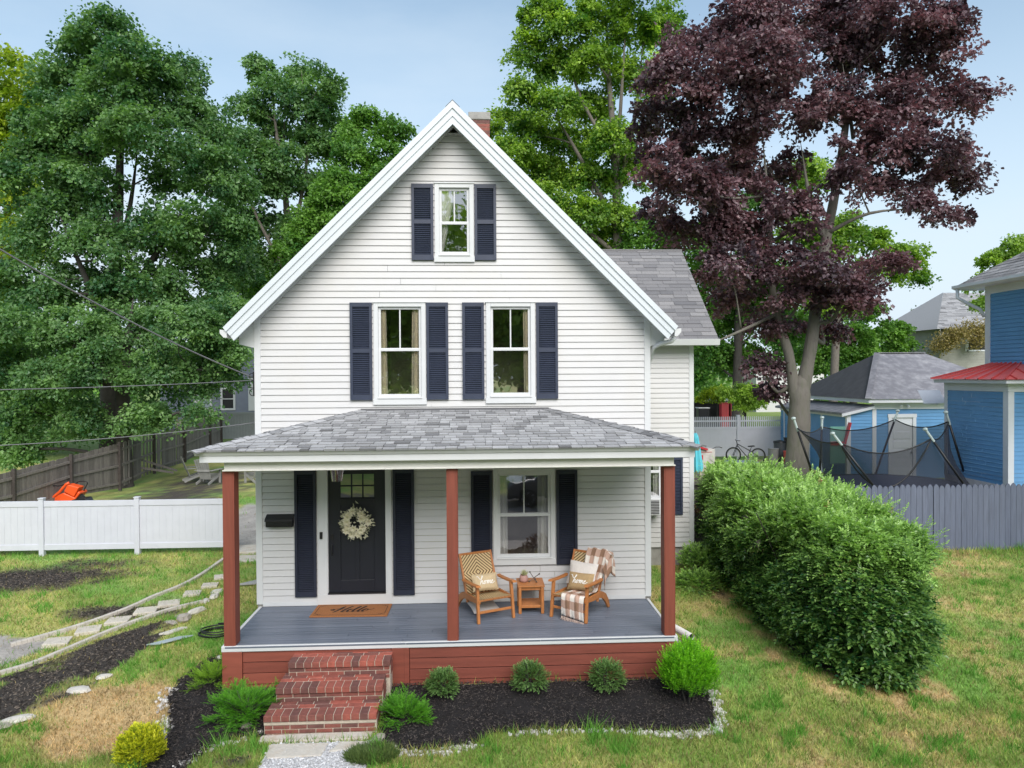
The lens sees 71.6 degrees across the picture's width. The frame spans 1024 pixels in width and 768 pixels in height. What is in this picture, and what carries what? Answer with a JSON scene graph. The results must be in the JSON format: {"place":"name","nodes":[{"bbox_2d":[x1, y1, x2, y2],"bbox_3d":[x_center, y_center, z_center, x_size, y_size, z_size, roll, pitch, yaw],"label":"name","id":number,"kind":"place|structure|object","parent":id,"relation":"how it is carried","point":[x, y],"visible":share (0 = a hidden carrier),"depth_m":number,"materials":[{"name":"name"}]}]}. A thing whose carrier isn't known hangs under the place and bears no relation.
{"place":"outdoors","nodes":[
{"label":"outdoors","id":0,"kind":"place"},
{"bbox_2d":[259,740,368,767],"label":"gravel","id":1,"kind":"structure","parent":0,"point":[327,759],"depth_m":8.38,"materials":[{"name":"gravel"}]},
{"bbox_2d":[0,377,1023,767],"bbox_3d":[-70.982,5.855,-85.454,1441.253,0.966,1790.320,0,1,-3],"label":"ground","id":2,"kind":"structure","parent":0,"point":[160,485],"depth_m":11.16,"materials":[{"name":"plant"}]},
{"bbox_2d":[1,714,34,723],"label":"rock","id":3,"kind":"object","parent":2,"relation":"on","point":[15,719],"visible":0.75,"depth_m":9.28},
{"bbox_2d":[0,34,92,451],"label":"maple tree","id":4,"kind":"object","parent":2,"relation":"on","point":[11,91],"visible":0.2,"depth_m":36.32,"materials":[{"name":"green plant"}]},
{"bbox_2d":[41,636,72,648],"bbox_3d":[-7.444,4.232,11.629,0.371,0.077,0.333,-1,1,-17],"label":"stepping stone","id":5,"kind":"object","parent":2,"relation":"on","point":[58,642],"visible":0.82,"depth_m":11.57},
{"bbox_2d":[52,481,92,500],"bbox_3d":[-15.007,3.730,24.051,1.503,0.921,0.545,0,1,-3],"label":"garden cart","id":6,"kind":"object","parent":2,"relation":"on","point":[73,491],"visible":0.78,"depth_m":23.84,"materials":[{"name":"orange plastic"}]},
{"bbox_2d":[66,685,90,694],"bbox_3d":[-6.080,4.310,9.980,0.314,0.100,0.208,0,1,21],"label":"rock","id":7,"kind":"object","parent":2,"relation":"on","point":[75,689],"visible":0.97,"depth_m":9.93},
{"bbox_2d":[74,624,101,636],"bbox_3d":[-7.195,4.191,12.061,0.370,0.073,0.333,-1,1,-22],"label":"stepping stone","id":8,"kind":"object","parent":2,"relation":"on","point":[82,629],"visible":0.86,"depth_m":11.98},
{"bbox_2d":[0,600,202,674],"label":"path edging","id":9,"kind":"object","parent":2,"relation":"on","point":[59,652],"visible":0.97,"depth_m":11.71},
{"bbox_2d":[0,496,222,555],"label":"vinyl fence","id":10,"kind":"object","parent":2,"relation":"on","point":[42,525],"visible":0.81,"depth_m":16.46,"materials":[{"name":"plastic"}]},
{"bbox_2d":[0,413,222,501],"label":"weathered fence","id":11,"kind":"object","parent":2,"relation":"on","point":[98,470],"visible":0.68,"depth_m":26.66,"materials":[{"name":"brown wood"}]},
{"bbox_2d":[0,277,232,454],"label":"tree","id":12,"kind":"object","parent":2,"relation":"on","point":[140,394],"visible":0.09,"depth_m":36.56,"materials":[{"name":"green plant"}]},
{"bbox_2d":[10,558,222,646],"bbox_3d":[-7.019,4.082,13.624,0.657,0.294,4.790,0,1,20],"label":"path edging","id":13,"kind":"object","parent":2,"relation":"on","point":[76,626],"visible":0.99,"depth_m":12.63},
{"bbox_2d":[104,615,132,625],"bbox_3d":[-6.893,4.152,12.432,0.371,0.078,0.333,-1,1,-13],"label":"stepping stone","id":14,"kind":"object","parent":2,"relation":"on","point":[111,620],"visible":0.92,"depth_m":12.36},
{"bbox_2d":[0,286,253,487],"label":"maple tree","id":15,"kind":"object","parent":2,"relation":"on","point":[96,338],"visible":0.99,"depth_m":27.20,"materials":[{"name":"green plant"}]},
{"bbox_2d":[0,0,271,448],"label":"maple tree","id":16,"kind":"object","parent":2,"relation":"on","point":[121,105],"visible":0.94,"depth_m":30.29,"materials":[{"name":"green plant"}]},
{"bbox_2d":[111,720,167,767],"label":"golden thuja","id":17,"kind":"object","parent":2,"relation":"on","point":[135,737],"visible":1,"depth_m":8.27,"materials":[{"name":"yellow plant"}]},
{"bbox_2d":[133,606,157,616],"bbox_3d":[-6.614,4.112,12.832,0.371,0.078,0.333,-1,1,-15],"label":"stepping stone","id":18,"kind":"object","parent":2,"relation":"on","point":[140,611],"visible":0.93,"depth_m":12.77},
{"bbox_2d":[155,684,179,737],"bbox_3d":[-4.626,4.384,9.432,0.316,0.186,1.456,-1,1,-20],"label":"pebble edging","id":19,"kind":"object","parent":2,"relation":"on","point":[162,700],"visible":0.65,"depth_m":9.57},
{"bbox_2d":[157,599,179,608],"bbox_3d":[-6.361,4.081,13.168,0.370,0.076,0.334,-1,1,-23],"label":"stepping stone","id":20,"kind":"object","parent":2,"relation":"on","point":[169,603],"visible":0.79,"depth_m":13.08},
{"bbox_2d":[146,635,193,644],"bbox_3d":[-5.578,4.183,11.592,0.693,0.039,0.098,-1,1,-38],"label":"slate piece","id":21,"kind":"object","parent":2,"relation":"on","point":[168,640],"visible":1,"depth_m":11.56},
{"bbox_2d":[176,613,191,622],"bbox_3d":[-5.770,4.121,12.477,0.238,0.180,0.295,0,1,-3],"label":"rock","id":22,"kind":"object","parent":2,"relation":"on","point":[184,617],"visible":0.84,"depth_m":12.40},
{"bbox_2d":[180,457,203,482],"bbox_3d":[-13.090,3.466,29.081,0.869,1.044,0.800,-1,1,-33],"label":"adirondack chair","id":23,"kind":"object","parent":2,"relation":"on","point":[191,477],"visible":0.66,"depth_m":28.94,"materials":[{"name":"grey paint"}]},
{"bbox_2d":[183,590,201,596],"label":"stepping stone","id":24,"kind":"object","parent":2,"relation":"on","point":[187,593],"visible":0.82,"depth_m":13.58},
{"bbox_2d":[188,606,205,615],"bbox_3d":[-5.691,4.097,12.793,0.142,0.140,0.418,0,1,27],"label":"rock","id":25,"kind":"object","parent":2,"relation":"on","point":[196,610],"visible":0.77,"depth_m":12.74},
{"bbox_2d":[160,347,254,430],"bbox_3d":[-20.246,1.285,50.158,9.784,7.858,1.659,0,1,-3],"label":"grey house","id":26,"kind":"structure","parent":2,"relation":"on","point":[244,400],"depth_m":50.97,"materials":[{"name":"wood"}]},
{"bbox_2d":[220,387,235,409],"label":"window","id":27,"kind":"structure","parent":26,"relation":"in","point":[228,401],"depth_m":50.94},
{"bbox_2d":[194,459,222,484],"bbox_3d":[-12.034,3.435,28.064,0.800,1.044,0.869,0,1,12],"label":"adirondack chair","id":28,"kind":"object","parent":2,"relation":"on","point":[203,470],"visible":0.94,"depth_m":27.87,"materials":[{"name":"grey paint"}]},
{"bbox_2d":[172,736,246,767],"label":"pebble edging","id":29,"kind":"object","parent":2,"relation":"on","point":[211,749],"visible":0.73,"depth_m":8.66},
{"bbox_2d":[145,654,275,767],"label":"mulch bed","id":30,"kind":"object","parent":2,"relation":"on","point":[189,709],"visible":0.55,"depth_m":9.18,"materials":[{"name":"soil"}]},
{"bbox_2d":[183,652,229,693],"bbox_3d":[-4.259,4.101,10.170,0.944,0.424,0.949,0,1,23],"label":"juniper","id":31,"kind":"object","parent":30,"relation":"on","point":[212,674],"visible":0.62,"depth_m":10.12,"materials":[{"name":"green plant"}]},
{"bbox_2d":[195,676,279,732],"bbox_3d":[-3.502,4.158,9.400,1.123,0.524,1.259,0,1,-3],"label":"juniper","id":32,"kind":"object","parent":30,"relation":"on","point":[253,705],"visible":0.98,"depth_m":9.29,"materials":[{"name":"green plant"}]},
{"bbox_2d":[198,622,223,637],"bbox_3d":[-4.956,4.126,11.864,0.563,0.136,0.499,0,1,-3],"label":"garden hose","id":33,"kind":"object","parent":2,"relation":"on","point":[208,629],"visible":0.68,"depth_m":11.74,"materials":[{"name":"green plastic"}]},
{"bbox_2d":[222,412,254,438],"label":"grey fence","id":34,"kind":"object","parent":2,"relation":"on","point":[236,431],"visible":0.41,"depth_m":44.12,"materials":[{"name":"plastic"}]},
{"bbox_2d":[239,545,255,554],"bbox_3d":[-6.206,3.964,16.790,0.798,0.170,0.720,0,1,-8],"label":"stone step","id":35,"kind":"object","parent":2,"relation":"on","point":[246,549],"visible":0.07,"depth_m":16.64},
{"bbox_2d":[239,555,255,562],"bbox_3d":[-5.965,3.982,16.000,0.684,0.140,0.520,0,1,-8],"label":"stone step","id":36,"kind":"object","parent":2,"relation":"on","point":[244,557],"visible":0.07,"depth_m":16.00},
{"bbox_2d":[244,471,254,482],"bbox_3d":[-9.951,3.337,27.742,0.869,1.044,0.800,0,1,37],"label":"adirondack chair","id":37,"kind":"object","parent":2,"relation":"on","point":[252,477],"visible":0.23,"depth_m":27.68,"materials":[{"name":"grey paint"}]},
{"bbox_2d":[206,51,369,315],"bbox_3d":[-12.562,-7.682,39.489,10.120,22.739,5.945,0,1,-3],"label":"maple tree","id":38,"kind":"object","parent":2,"relation":"on","point":[276,156],"visible":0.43,"depth_m":38.62,"materials":[{"name":"green plant"}]},
{"bbox_2d":[266,743,327,758],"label":"stone slab","id":39,"kind":"structure","parent":2,"relation":"on","point":[280,751],"depth_m":8.61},
{"bbox_2d":[259,732,372,743],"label":"stone slab","id":40,"kind":"structure","parent":2,"relation":"on","point":[277,738],"depth_m":8.91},
{"bbox_2d":[263,651,392,734],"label":"brick steps","id":41,"kind":"structure","parent":2,"relation":"on","point":[331,692],"depth_m":9.40,"materials":[{"name":"brick"}]},
{"bbox_2d":[243,102,419,297],"bbox_3d":[-8.625,-5.047,34.330,9.068,17.903,5.462,0,1,-3],"label":"maple tree","id":42,"kind":"object","parent":2,"relation":"on","point":[338,182],"visible":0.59,"depth_m":33.65,"materials":[{"name":"green plant"}]},
{"bbox_2d":[329,741,368,751],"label":"stone slab","id":43,"kind":"structure","parent":2,"relation":"on","point":[340,747],"depth_m":8.72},
{"bbox_2d":[341,739,402,766],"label":"grass clump","id":44,"kind":"object","parent":2,"relation":"on","point":[357,753],"visible":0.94,"depth_m":8.45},
{"bbox_2d":[395,741,483,757],"bbox_3d":[-1.014,4.443,8.630,1.360,0.049,0.325,0,1,-3],"label":"pebble edging","id":45,"kind":"object","parent":2,"relation":"on","point":[447,751],"visible":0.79,"depth_m":8.58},
{"bbox_2d":[0,555,885,767],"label":"leaf litter","id":46,"kind":"object","parent":2,"relation":"on","point":[53,579],"visible":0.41,"depth_m":11.50,"materials":[{"name":"brown plant"}]},
{"bbox_2d":[187,99,719,690],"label":"white house","id":47,"kind":"structure","parent":2,"relation":"on","point":[453,325],"depth_m":11.75,"materials":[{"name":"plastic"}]},
{"bbox_2d":[0,249,252,377],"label":"utility wire","id":48,"kind":"object","parent":47,"relation":"attached to","point":[10,255],"visible":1,"depth_m":9.18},
{"bbox_2d":[0,380,252,389],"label":"utility wire","id":49,"kind":"object","parent":47,"relation":"attached to","point":[121,386],"visible":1,"depth_m":9.96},
{"bbox_2d":[0,422,254,445],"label":"utility wire","id":50,"kind":"object","parent":47,"relation":"attached to","point":[122,437],"visible":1,"depth_m":10.57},
{"bbox_2d":[264,514,293,526],"bbox_3d":[-3.812,2.246,11.642,0.450,0.200,0.140,0,1,-3],"label":"mailbox","id":51,"kind":"object","parent":47,"relation":"attached to","point":[278,520],"visible":1,"depth_m":11.60,"materials":[{"name":"black plastic"}]},
{"bbox_2d":[309,604,391,617],"bbox_3d":[-2.588,3.659,11.473,1.232,0.021,0.605,0,1,-3],"label":"doormat","id":52,"kind":"object","parent":47,"relation":"on","point":[358,610],"visible":1,"depth_m":11.44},
{"bbox_2d":[328,469,385,591],"bbox_3d":[-2.574,2.422,11.791,0.935,2.070,0.104,0,1,-3],"label":"front door","id":53,"kind":"structure","parent":47,"relation":"in","point":[356,565],"depth_m":11.81,"materials":[{"name":"black paint"}]},
{"bbox_2d":[339,501,374,539],"bbox_3d":[-2.560,2.262,11.690,0.616,0.675,0.165,0,1,-3],"label":"wreath","id":54,"kind":"object","parent":53,"relation":"attached to","point":[352,532],"visible":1,"depth_m":11.66,"materials":[{"name":"white plant"}]},
{"bbox_2d":[372,301,426,404],"bbox_3d":[-1.859,-0.513,11.778,0.884,1.710,0.115,0,1,-3],"label":"window","id":55,"kind":"structure","parent":47,"relation":"in","point":[379,398],"depth_m":11.76,"materials":[{"name":"wood"}]},
{"bbox_2d":[434,182,474,261],"bbox_3d":[-0.958,-2.684,11.794,0.674,1.320,0.115,0,1,-3],"label":"window","id":56,"kind":"structure","parent":47,"relation":"in","point":[440,256],"depth_m":11.78,"materials":[{"name":"wood"}]},
{"bbox_2d":[467,600,498,613],"bbox_3d":[-0.462,3.583,11.473,0.460,0.120,0.460,-1,9,-22],"label":"throw pillow","id":57,"kind":"object","parent":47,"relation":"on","point":[487,605],"visible":0.46,"depth_m":11.37,"materials":[{"name":"white fabric"}]},
{"bbox_2d":[458,549,516,624],"bbox_3d":[-0.446,3.207,11.361,0.695,0.910,0.963,-1,1,-27],"label":"lounge chair","id":58,"kind":"object","parent":47,"relation":"on","point":[476,562],"visible":0.89,"depth_m":11.41,"materials":[{"name":"brown wood"}]},
{"bbox_2d":[471,572,498,591],"bbox_3d":[-0.430,3.158,11.324,0.450,0.270,0.140,2,-24,-26],"label":"throw pillow","id":59,"kind":"object","parent":58,"relation":"on","point":[487,581],"visible":0.99,"depth_m":11.28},
{"bbox_2d":[485,301,535,402],"bbox_3d":[-0.022,-0.530,11.866,0.844,1.700,0.115,0,1,-3],"label":"window","id":60,"kind":"structure","parent":47,"relation":"in","point":[530,397],"depth_m":11.85,"materials":[{"name":"wood"}]},
{"bbox_2d":[492,468,555,564],"bbox_3d":[0.204,2.219,11.912,1.064,1.620,0.115,0,1,-3],"label":"window","id":61,"kind":"structure","parent":47,"relation":"in","point":[523,558],"depth_m":11.90,"materials":[{"name":"wood"}]},
{"bbox_2d":[516,578,544,613],"bbox_3d":[0.297,3.428,11.502,0.430,0.449,0.458,0,1,-3],"label":"side table","id":62,"kind":"object","parent":47,"relation":"on","point":[532,584],"visible":0.97,"depth_m":11.32,"materials":[{"name":"brown wood"}]},
{"bbox_2d":[548,549,609,623],"bbox_3d":[1.104,3.198,11.367,0.695,0.910,0.963,0,1,31],"label":"lounge chair","id":63,"kind":"object","parent":47,"relation":"on","point":[578,555],"visible":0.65,"depth_m":11.18,"materials":[{"name":"brown wood"}]},
{"bbox_2d":[560,547,614,623],"bbox_3d":[1.240,3.183,11.280,0.452,1.016,1.059,0,1,38],"label":"throw blanket","id":64,"kind":"object","parent":63,"relation":"on","point":[572,601],"visible":0.93,"depth_m":11.25,"materials":[{"name":"fabric"}]},
{"bbox_2d":[567,571,594,591],"bbox_3d":[1.089,3.135,11.270,0.440,0.280,0.139,-2,-24,31],"label":"throw pillow","id":65,"kind":"object","parent":64,"relation":"on","point":[578,581],"visible":0.96,"depth_m":11.23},
{"bbox_2d":[566,560,598,587],"bbox_3d":[1.129,3.050,11.413,0.500,0.380,0.120,2,-22,32],"label":"throw pillow","id":66,"kind":"object","parent":64,"relation":"on","point":[582,567],"visible":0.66,"depth_m":11.39,"materials":[{"name":"white fabric"}]},
{"bbox_2d":[651,495,660,514],"bbox_3d":[2.900,2.568,15.039,0.520,0.350,0.429,0,1,-3],"label":"air conditioner","id":67,"kind":"object","parent":47,"relation":"attached to","point":[655,504],"visible":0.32,"depth_m":14.84,"materials":[{"name":"white plastic"}]},
{"bbox_2d":[651,466,660,496],"bbox_3d":[2.891,2.121,15.271,0.620,1.088,0.059,0,1,-3],"label":"window","id":68,"kind":"structure","parent":47,"relation":"in","point":[659,467],"depth_m":15.26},
{"bbox_2d":[675,624,694,639],"bbox_3d":[2.670,3.980,11.559,0.116,0.153,0.770,-1,1,-26],"label":"drain pipe","id":69,"kind":"object","parent":47,"relation":"attached to","point":[681,631],"visible":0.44,"depth_m":11.36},
{"bbox_2d":[14,328,973,403],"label":"trees","id":70,"kind":"object","parent":2,"relation":"on","point":[718,383],"depth_m":93.88,"materials":[{"name":"plant"}]},
{"bbox_2d":[378,676,716,749],"bbox_3d":[0.462,4.277,10.360,4.620,0.290,3.570,0,1,-3],"label":"mulch bed","id":71,"kind":"object","parent":2,"relation":"on","point":[467,711],"visible":0.8,"depth_m":9.50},
{"bbox_2d":[371,681,436,731],"bbox_3d":[-1.486,4.225,9.323,0.971,0.456,0.935,-1,1,-27],"label":"juniper","id":72,"kind":"object","parent":71,"relation":"on","point":[398,706],"visible":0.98,"depth_m":9.26,"materials":[{"name":"green plant"}]},
{"bbox_2d":[422,665,459,699],"bbox_3d":[-0.968,4.123,9.817,0.543,0.458,0.561,0,1,-3],"label":"boxwood","id":73,"kind":"object","parent":71,"relation":"on","point":[439,676],"visible":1,"depth_m":9.73,"materials":[{"name":"green plant"}]},
{"bbox_2d":[509,657,550,693],"bbox_3d":[0.254,4.082,9.900,0.626,0.510,0.616,0,1,-3],"label":"boxwood","id":74,"kind":"object","parent":71,"relation":"on","point":[531,666],"visible":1,"depth_m":9.83,"materials":[{"name":"green plant"}]},
{"bbox_2d":[584,656,627,693],"bbox_3d":[1.317,4.078,9.917,0.610,0.518,0.607,0,1,-3],"label":"boxwood","id":75,"kind":"object","parent":71,"relation":"on","point":[599,667],"visible":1,"depth_m":9.86,"materials":[{"name":"green plant"}]},
{"bbox_2d":[654,632,723,702],"bbox_3d":[2.399,3.896,9.682,0.957,0.984,0.932,0,1,-3],"label":"bright shrub","id":76,"kind":"object","parent":71,"relation":"on","point":[688,663],"visible":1,"depth_m":9.53,"materials":[{"name":"green plant"}]},
{"bbox_2d":[508,728,647,736],"bbox_3d":[0.859,4.426,9.032,1.829,0.048,0.182,0,1,-1],"label":"pebble edging","id":77,"kind":"object","parent":2,"relation":"on","point":[532,732],"visible":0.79,"depth_m":9.02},
{"bbox_2d":[483,0,688,248],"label":"maple tree","id":78,"kind":"object","parent":2,"relation":"on","point":[597,218],"visible":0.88,"depth_m":41.31,"materials":[{"name":"green plant"}]},
{"bbox_2d":[638,689,728,739],"bbox_3d":[2.403,4.361,9.252,1.620,0.158,0.748,-1,1,-41],"label":"pebble edging","id":79,"kind":"object","parent":2,"relation":"on","point":[700,731],"visible":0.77,"depth_m":9.01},
{"bbox_2d":[694,431,702,476],"bbox_3d":[5.295,2.587,20.378,0.355,2.480,0.355,0,1,-3],"label":"patio umbrella","id":80,"kind":"object","parent":2,"relation":"on","point":[697,459],"visible":0.62,"depth_m":20.27,"materials":[{"name":"teal fabric"}]},
{"bbox_2d":[675,540,724,572],"bbox_3d":[3.908,3.608,14.726,1.158,0.694,1.310,0,1,-3],"label":"shrub","id":81,"kind":"object","parent":2,"relation":"on","point":[694,554],"visible":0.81,"depth_m":14.61,"materials":[{"name":"green plant"}]},
{"bbox_2d":[675,564,727,595],"bbox_3d":[3.698,3.841,13.982,1.127,0.537,1.248,0,1,28],"label":"shrub","id":82,"kind":"object","parent":2,"relation":"on","point":[697,575],"visible":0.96,"depth_m":13.85,"materials":[{"name":"green plant"}]},
{"bbox_2d":[694,384,725,426],"bbox_3d":[11.188,1.759,39.509,1.980,3.588,1.506,-1,1,-18],"label":"evergreen hedge","id":83,"kind":"object","parent":2,"relation":"on","point":[705,394],"visible":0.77,"depth_m":39.41,"materials":[{"name":"green plant"}]},
{"bbox_2d":[694,399,727,426],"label":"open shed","id":84,"kind":"structure","parent":2,"relation":"on","point":[712,410],"depth_m":49.21,"materials":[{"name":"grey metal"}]},
{"bbox_2d":[607,191,822,426],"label":"maple tree","id":85,"kind":"object","parent":2,"relation":"on","point":[724,356],"visible":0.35,"depth_m":42.44,"materials":[{"name":"green plant"}]},
{"bbox_2d":[719,402,730,426],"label":"storage bin","id":86,"kind":"object","parent":2,"relation":"on","point":[724,409],"visible":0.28,"depth_m":47.64,"materials":[{"name":"red paint"}]},
{"bbox_2d":[694,477,759,548],"bbox_3d":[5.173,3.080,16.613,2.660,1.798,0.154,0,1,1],"label":"shrub","id":87,"kind":"object","parent":2,"relation":"on","point":[696,483],"visible":0.04,"depth_m":16.67,"materials":[{"name":"green plant"}]},
{"bbox_2d":[726,439,765,461],"bbox_3d":[10.212,2.969,31.032,1.787,1.066,0.608,0,1,-3],"label":"bicycle","id":88,"kind":"object","parent":2,"relation":"on","point":[751,446],"visible":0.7,"depth_m":31.01,"materials":[{"name":"black metal"}]},
{"bbox_2d":[715,381,779,426],"bbox_3d":[12.760,1.683,38.330,3.645,3.792,1.894,0,1,-3],"label":"tree","id":89,"kind":"object","parent":2,"relation":"on","point":[748,401],"visible":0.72,"depth_m":38.00,"materials":[{"name":"green plant"}]},
{"bbox_2d":[694,294,826,400],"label":"trees","id":90,"kind":"object","parent":2,"relation":"on","point":[700,378],"visible":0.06,"depth_m":73.80,"materials":[{"name":"plant"}]},
{"bbox_2d":[694,415,840,458],"bbox_3d":[10.696,2.540,33.453,10.583,2.168,0.160,0,1,-3],"label":"vinyl fence","id":91,"kind":"object","parent":2,"relation":"on","point":[762,437],"visible":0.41,"depth_m":33.43,"materials":[{"name":"plastic"}]},
{"bbox_2d":[768,448,778,466],"bbox_3d":[11.297,3.213,30.687,0.466,0.862,0.466,0,1,-3],"label":"storage bin","id":92,"kind":"object","parent":2,"relation":"on","point":[774,452],"visible":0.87,"depth_m":30.52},
{"bbox_2d":[773,440,785,467],"bbox_3d":[11.693,3.044,31.004,0.550,1.189,0.550,0,1,-3],"label":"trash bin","id":93,"kind":"object","parent":2,"relation":"on","point":[780,445],"visible":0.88,"depth_m":30.80,"materials":[{"name":"plastic"}]},
{"bbox_2d":[742,366,823,411],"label":"white building","id":94,"kind":"structure","parent":2,"relation":"on","point":[770,406],"depth_m":71.25,"materials":[{"name":"plastic"}]},
{"bbox_2d":[624,0,1016,478],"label":"purple maple","id":95,"kind":"object","parent":2,"relation":"on","point":[771,39],"visible":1,"depth_m":23.59,"materials":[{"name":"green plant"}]},
{"bbox_2d":[692,451,956,694],"bbox_3d":[5.183,2.942,13.166,3.114,2.986,7.396,0,1,-3],"label":"hedge","id":96,"kind":"object","parent":2,"relation":"on","point":[815,531],"visible":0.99,"depth_m":10.59,"materials":[{"name":"green plant"}]},
{"bbox_2d":[773,151,941,401],"bbox_3d":[18.883,-4.207,39.128,10.173,16.059,4.719,0,1,-12],"label":"maple tree","id":97,"kind":"object","parent":2,"relation":"on","point":[864,236],"visible":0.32,"depth_m":37.98,"materials":[{"name":"green plant"}]},
{"bbox_2d":[793,303,924,402],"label":"maple tree","id":98,"kind":"object","parent":2,"relation":"on","point":[890,336],"visible":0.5,"depth_m":45.99,"materials":[{"name":"green plant"}]},
{"bbox_2d":[791,409,968,488],"bbox_3d":[10.564,2.290,20.327,5.326,3.065,4.500,0,1,-3],"label":"trampoline","id":99,"kind":"object","parent":2,"relation":"on","point":[894,452],"visible":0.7,"depth_m":19.18,"materials":[{"name":"fabric"}]},
{"bbox_2d":[775,352,1023,472],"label":"blue garage","id":100,"kind":"structure","parent":2,"relation":"on","point":[886,384],"depth_m":28.79,"materials":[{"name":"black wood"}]},
{"bbox_2d":[892,417,911,425],"bbox_3d":[15.190,2.515,27.675,0.850,2.426,0.052,0,1,-3],"label":"door","id":101,"kind":"structure","parent":100,"relation":"in","point":[907,420],"depth_m":27.65,"materials":[{"name":"wood"}]},
{"bbox_2d":[917,390,943,404],"bbox_3d":[13.108,0.413,22.378,0.810,0.465,0.900,0,1,-3],"label":"awning","id":102,"kind":"object","parent":100,"relation":"attached to","point":[934,397],"visible":0.98,"depth_m":22.20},
{"bbox_2d":[850,483,1023,549],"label":"picket fence","id":103,"kind":"object","parent":2,"relation":"on","point":[974,515],"visible":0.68,"depth_m":16.46,"materials":[{"name":"grey wood"}]},
{"bbox_2d":[893,293,992,419],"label":"distant house","id":104,"kind":"structure","parent":2,"relation":"on","point":[927,319],"depth_m":48.61,"materials":[{"name":"grey"}]},
{"bbox_2d":[923,316,984,357],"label":"climbing vine","id":105,"kind":"object","parent":104,"relation":"attached to","point":[954,334],"visible":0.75,"depth_m":46.10,"materials":[{"name":"green plant"}]},
{"bbox_2d":[965,335,984,350],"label":"window","id":106,"kind":"structure","parent":104,"relation":"in","point":[983,348],"depth_m":47.36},
{"bbox_2d":[930,252,1023,486],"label":"blue house","id":107,"kind":"structure","parent":2,"relation":"on","point":[998,373],"depth_m":19.69,"materials":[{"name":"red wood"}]},
{"bbox_2d":[961,232,1023,313],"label":"maple tree","id":108,"kind":"object","parent":2,"relation":"on","point":[1013,246],"visible":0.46,"depth_m":39.40,"materials":[{"name":"green plant"}]},
{"bbox_2d":[0,0,1023,376],"label":"sky","id":109,"kind":"structure","parent":0,"point":[408,58],"materials":[{"name":"blue"}]},
{"bbox_2d":[695,407,708,426],"bbox_3d":[9.930,2.332,36.968,0.620,2.233,0.560,0,1,-3],"label":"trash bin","id":110,"kind":"object","parent":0,"point":[702,412],"visible":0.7,"depth_m":36.72,"materials":[{"name":"black plastic"}]},
{"bbox_2d":[696,447,721,477],"bbox_3d":[6.080,2.868,21.906,0.769,1.960,0.530,0,1,-3],"label":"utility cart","id":111,"kind":"object","parent":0,"point":[707,453],"visible":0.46,"depth_m":21.71,"materials":[{"name":"white plastic"}]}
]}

